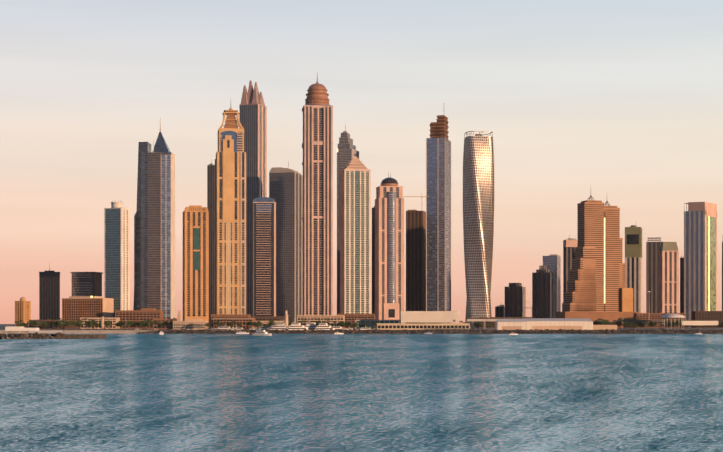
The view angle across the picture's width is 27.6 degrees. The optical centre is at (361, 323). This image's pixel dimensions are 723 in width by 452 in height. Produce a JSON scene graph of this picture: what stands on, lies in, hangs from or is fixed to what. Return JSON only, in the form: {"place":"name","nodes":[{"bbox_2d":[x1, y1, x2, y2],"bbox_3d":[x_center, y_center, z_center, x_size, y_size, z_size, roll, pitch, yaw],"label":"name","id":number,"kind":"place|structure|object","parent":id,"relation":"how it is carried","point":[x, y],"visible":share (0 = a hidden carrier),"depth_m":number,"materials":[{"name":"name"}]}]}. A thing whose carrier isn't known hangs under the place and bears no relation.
{"place":"outdoors","nodes":[
{"label":"outdoors","id":0,"kind":"place"},
{"bbox_2d":[15,297,30,327],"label":"tower","id":1,"kind":"structure","parent":0,"point":[22,309],"depth_m":2153.97,"materials":[{"name":"beige concrete"}]},
{"bbox_2d":[39,268,59,319],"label":"tower","id":2,"kind":"structure","parent":0,"point":[49,294],"depth_m":3300.65,"materials":[{"name":"brown glass"}]},
{"bbox_2d":[70,272,101,295],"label":"office building","id":3,"kind":"structure","parent":0,"point":[86,283],"depth_m":3191.93,"materials":[{"name":"black glass"}]},
{"bbox_2d":[134,214,135,274],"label":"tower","id":4,"kind":"structure","parent":0,"point":[134,239],"depth_m":3101.75,"materials":[{"name":"grey glass"}]},
{"bbox_2d":[183,205,208,327],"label":"orange tower","id":5,"kind":"structure","parent":0,"point":[195,261],"depth_m":2279.53,"materials":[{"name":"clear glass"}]},
{"bbox_2d":[207,159,214,326],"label":"tower","id":6,"kind":"structure","parent":0,"point":[211,187],"depth_m":3146.26,"materials":[{"name":"brown glass"}]},
{"bbox_2d":[215,159,215,313],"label":"tower","id":7,"kind":"structure","parent":0,"point":[215,236],"depth_m":3097.85,"materials":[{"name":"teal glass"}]},
{"bbox_2d":[253,193,275,315],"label":"tower","id":8,"kind":"structure","parent":0,"point":[264,256],"depth_m":2336.38,"materials":[{"name":"grey glass"}]},
{"bbox_2d":[269,161,302,322],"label":"tower","id":9,"kind":"structure","parent":0,"point":[286,189],"depth_m":2870.38,"materials":[{"name":"grey glass"}]},
{"bbox_2d":[302,75,332,314],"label":"skyscraper","id":10,"kind":"structure","parent":0,"point":[317,162],"depth_m":2375.39,"materials":[{"name":"beige glass"}]},
{"bbox_2d":[337,124,358,314],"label":"tower","id":11,"kind":"structure","parent":0,"point":[347,151],"depth_m":3074.23,"materials":[{"name":"grey glass"}]},
{"bbox_2d":[0,334,722,451],"bbox_3d":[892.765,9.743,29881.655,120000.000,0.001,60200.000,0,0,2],"label":"sea","id":12,"kind":"structure","parent":0,"point":[396,393],"depth_m":205.88,"materials":[{"name":"liquid"}]},
{"bbox_2d":[0,332,66,338],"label":"spit rocks","id":13,"kind":"object","parent":12,"relation":"in","point":[35,335],"visible":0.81,"depth_m":956.35,"materials":[{"name":"grey stone"}]},
{"bbox_2d":[5,327,61,332],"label":"low building","id":14,"kind":"structure","parent":13,"relation":"on","point":[30,330],"depth_m":1254.89,"materials":[{"name":"white"}]},
{"bbox_2d":[0,330,165,338],"bbox_3d":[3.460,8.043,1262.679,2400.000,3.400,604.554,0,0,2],"label":"breakwater","id":15,"kind":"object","parent":12,"relation":"on","point":[86,334],"depth_m":1482.75,"materials":[{"name":"grey stone"}]},
{"bbox_2d":[135,321,370,329],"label":"yachts","id":16,"kind":"object","parent":12,"relation":"on","point":[299,326],"depth_m":1519.70,"materials":[{"name":"white"}]},
{"bbox_2d":[252,330,271,335],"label":"yacht","id":17,"kind":"object","parent":12,"relation":"on","point":[260,333],"depth_m":1206.87,"materials":[{"name":"white"}]},
{"bbox_2d":[64,329,722,333],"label":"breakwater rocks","id":18,"kind":"object","parent":12,"relation":"in","point":[444,331],"depth_m":1459.49,"materials":[{"name":"stone"}]},
{"bbox_2d":[466,319,497,328],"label":"marina bridge","id":19,"kind":"structure","parent":12,"relation":"on","point":[483,320],"depth_m":1884.37,"materials":[{"name":"beige concrete"}]},
{"bbox_2d":[334,332,701,334],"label":"boats","id":20,"kind":"object","parent":12,"relation":"on","point":[508,334],"visible":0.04,"depth_m":1366.09,"materials":[{"name":"white"}]},
{"bbox_2d":[0,324,722,329],"bbox_3d":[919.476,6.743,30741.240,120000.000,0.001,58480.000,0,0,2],"label":"ground","id":21,"kind":"structure","parent":0,"point":[2,326],"depth_m":2158.71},
{"bbox_2d":[29,320,65,328],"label":"low-rise building","id":22,"kind":"structure","parent":21,"relation":"on","point":[51,326],"depth_m":1908.41,"materials":[{"name":"brown concrete"}]},
{"bbox_2d":[62,296,113,327],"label":"hotel","id":23,"kind":"structure","parent":21,"relation":"on","point":[75,308],"depth_m":2193.16,"materials":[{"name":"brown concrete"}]},
{"bbox_2d":[14,318,176,329],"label":"trees","id":24,"kind":"object","parent":21,"relation":"on","point":[90,323],"depth_m":1806.04,"materials":[{"name":"green plant"}]},
{"bbox_2d":[80,318,119,328],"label":"low-rise building","id":25,"kind":"structure","parent":21,"relation":"on","point":[113,320],"depth_m":2057.19,"materials":[{"name":"beige concrete"}]},
{"bbox_2d":[104,200,129,317],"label":"tower","id":26,"kind":"structure","parent":21,"relation":"on","point":[117,252],"depth_m":2218.85,"materials":[{"name":"blue glass"}]},
{"bbox_2d":[115,308,162,328],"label":"low-rise building","id":27,"kind":"structure","parent":21,"relation":"on","point":[142,314],"depth_m":2156.14,"materials":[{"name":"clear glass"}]},
{"bbox_2d":[133,121,174,318],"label":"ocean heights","id":28,"kind":"structure","parent":21,"relation":"on","point":[154,281],"depth_m":2249.40,"materials":[{"name":"grey glass"}]},
{"bbox_2d":[153,319,176,328],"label":"low-rise building","id":29,"kind":"structure","parent":21,"relation":"on","point":[156,326],"depth_m":1853.39,"materials":[{"name":"beige concrete"}]},
{"bbox_2d":[173,311,207,329],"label":"low-rise building","id":30,"kind":"structure","parent":21,"relation":"on","point":[193,324],"depth_m":1752.10,"materials":[{"name":"beige concrete"}]},
{"bbox_2d":[101,310,288,328],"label":"palm trees","id":31,"kind":"object","parent":21,"relation":"on","point":[285,320],"depth_m":1697.36,"materials":[{"name":"green plant"}]},
{"bbox_2d":[216,106,245,313],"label":"skyscraper","id":32,"kind":"structure","parent":21,"relation":"on","point":[230,226],"depth_m":2304.52,"materials":[{"name":"orange glass"}]},
{"bbox_2d":[211,314,250,328],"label":"building","id":33,"kind":"structure","parent":21,"relation":"on","point":[230,316],"depth_m":2151.84,"materials":[{"name":"brown concrete"}]},
{"bbox_2d":[213,318,254,328],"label":"building","id":34,"kind":"structure","parent":21,"relation":"on","point":[243,321],"depth_m":1800.53,"materials":[{"name":"beige concrete"}]},
{"bbox_2d":[239,80,266,315],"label":"skyscraper","id":35,"kind":"structure","parent":21,"relation":"on","point":[253,114],"depth_m":2980.55,"materials":[{"name":"grey stone"},{"name":"dark glass"}]},
{"bbox_2d":[251,316,283,320],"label":"podium","id":36,"kind":"object","parent":21,"relation":"on","point":[270,318],"depth_m":2200.13,"materials":[{"name":"brown concrete"}]},
{"bbox_2d":[255,321,283,327],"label":"building","id":37,"kind":"structure","parent":21,"relation":"on","point":[265,322],"depth_m":1849.35,"materials":[{"name":"beige concrete"}]},
{"bbox_2d":[205,319,378,328],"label":"trees","id":38,"kind":"object","parent":21,"relation":"on","point":[348,324],"depth_m":1757.18,"materials":[{"name":"green plant"}]},
{"bbox_2d":[297,315,344,327],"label":"podium building","id":39,"kind":"structure","parent":21,"relation":"on","point":[333,318],"depth_m":2247.87,"materials":[{"name":"beige concrete"}]},
{"bbox_2d":[340,156,370,313],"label":"skyscraper","id":40,"kind":"structure","parent":21,"relation":"on","point":[355,235],"depth_m":2409.93,"materials":[{"name":"beige glass"}]},
{"bbox_2d":[338,314,374,327],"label":"podium","id":41,"kind":"object","parent":21,"relation":"on","point":[351,318],"depth_m":2296.06,"materials":[{"name":"brown concrete"}]},
{"bbox_2d":[372,206,374,313],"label":"tower","id":42,"kind":"structure","parent":21,"relation":"on","point":[373,260],"depth_m":3080.88,"materials":[{"name":"black glass"}]},
{"bbox_2d":[355,320,399,328],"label":"low-rise building","id":43,"kind":"structure","parent":21,"relation":"on","point":[369,324],"depth_m":1795.37,"materials":[{"name":"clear glass"}]},
{"bbox_2d":[375,171,403,322],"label":"skyscraper","id":44,"kind":"structure","parent":21,"relation":"on","point":[389,252],"depth_m":2436.03,"materials":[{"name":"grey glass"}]},
{"bbox_2d":[406,210,425,310],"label":"tower","id":45,"kind":"structure","parent":21,"relation":"on","point":[415,260],"depth_m":2872.86,"materials":[{"name":"black glass"}]},
{"bbox_2d":[377,323,469,329],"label":"waterfront building","id":46,"kind":"structure","parent":21,"relation":"on","point":[421,326],"depth_m":1693.33,"materials":[{"name":"beige concrete"}]},
{"bbox_2d":[401,311,458,322],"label":"building","id":47,"kind":"structure","parent":21,"relation":"on","point":[429,316],"depth_m":1753.22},
{"bbox_2d":[426,115,450,310],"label":"skyscraper","id":48,"kind":"structure","parent":21,"relation":"on","point":[438,221],"depth_m":2959.39,"materials":[{"name":"blue glass"}]},
{"bbox_2d":[459,321,492,328],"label":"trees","id":49,"kind":"object","parent":21,"relation":"on","point":[476,324],"depth_m":1896.67,"materials":[{"name":"green plant"}]},
{"bbox_2d":[478,317,532,327],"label":"podium","id":50,"kind":"object","parent":21,"relation":"on","point":[490,322],"depth_m":2489.07,"materials":[{"name":"beige concrete"}]},
{"bbox_2d":[496,318,592,329],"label":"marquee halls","id":51,"kind":"object","parent":21,"relation":"on","point":[549,323],"depth_m":1588.81,"materials":[{"name":"white fabric"}]},
{"bbox_2d":[555,196,638,327],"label":"skyscraper","id":52,"kind":"structure","parent":21,"relation":"on","point":[596,288],"depth_m":2616.50,"materials":[{"name":"concrete"}]},
{"bbox_2d":[593,318,722,329],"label":"trees","id":53,"kind":"object","parent":21,"relation":"on","point":[641,324],"depth_m":1737.09,"materials":[{"name":"green plant"}]},
{"bbox_2d":[633,313,684,327],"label":"podium","id":54,"kind":"object","parent":21,"relation":"on","point":[648,316],"depth_m":2480.50,"materials":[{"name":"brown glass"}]},
{"bbox_2d":[680,256,683,312],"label":"tower","id":55,"kind":"structure","parent":21,"relation":"on","point":[681,285],"depth_m":3161.68,"materials":[{"name":"black glass"}]},
{"bbox_2d":[684,202,716,327],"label":"skyscraper","id":56,"kind":"structure","parent":21,"relation":"on","point":[700,256],"depth_m":2680.84,"materials":[{"name":"blue glass"}]},
{"bbox_2d":[692,311,722,327],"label":"podium","id":57,"kind":"object","parent":21,"relation":"on","point":[709,315],"depth_m":2527.44,"materials":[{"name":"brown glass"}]},
{"bbox_2d":[722,235,722,310],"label":"skyscraper","id":58,"kind":"structure","parent":21,"relation":"on","point":[722,272],"depth_m":3078.13,"materials":[{"name":"brown glass"}]},
{"bbox_2d":[0,0,722,323],"label":"sky","id":59,"kind":"structure","parent":0,"point":[619,103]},
{"bbox_2d":[463,131,493,327],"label":"twisted skyscraper","id":60,"kind":"structure","parent":0,"point":[478,193],"depth_m":2520.11,"materials":[{"name":"silver glass"}]},
{"bbox_2d":[495,302,504,316],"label":"building","id":61,"kind":"structure","parent":0,"point":[500,311],"depth_m":3174.24,"materials":[{"name":"black glass"}]},
{"bbox_2d":[505,283,525,316],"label":"tower","id":62,"kind":"structure","parent":0,"point":[515,299],"depth_m":3059.69,"materials":[{"name":"black glass"}]},
{"bbox_2d":[532,265,552,317],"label":"tower","id":63,"kind":"structure","parent":0,"point":[542,291],"depth_m":2865.86,"materials":[{"name":"black glass"}]},
{"bbox_2d":[543,254,560,317],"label":"tower","id":64,"kind":"structure","parent":0,"point":[552,262],"depth_m":2965.81,"materials":[{"name":"grey glass"}]},
{"bbox_2d":[563,235,577,302],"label":"tower","id":65,"kind":"structure","parent":0,"point":[570,245],"depth_m":3171.93,"materials":[{"name":"brown glass"}]},
{"bbox_2d":[625,225,641,312],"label":"tower","id":66,"kind":"structure","parent":0,"point":[633,253],"depth_m":2954.92,"materials":[{"name":"beige glass"}]},
{"bbox_2d":[646,237,660,312],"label":"tower","id":67,"kind":"structure","parent":0,"point":[652,273],"depth_m":3056.20,"materials":[{"name":"grey glass"}]},
{"bbox_2d":[593,291,717,329],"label":"waterfront pavilion","id":68,"kind":"structure","parent":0,"point":[603,327],"depth_m":1604.75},
{"bbox_2d":[658,242,678,312],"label":"tower","id":69,"kind":"structure","parent":0,"point":[668,282],"depth_m":2671.12,"materials":[{"name":"beige glass"}]}
]}

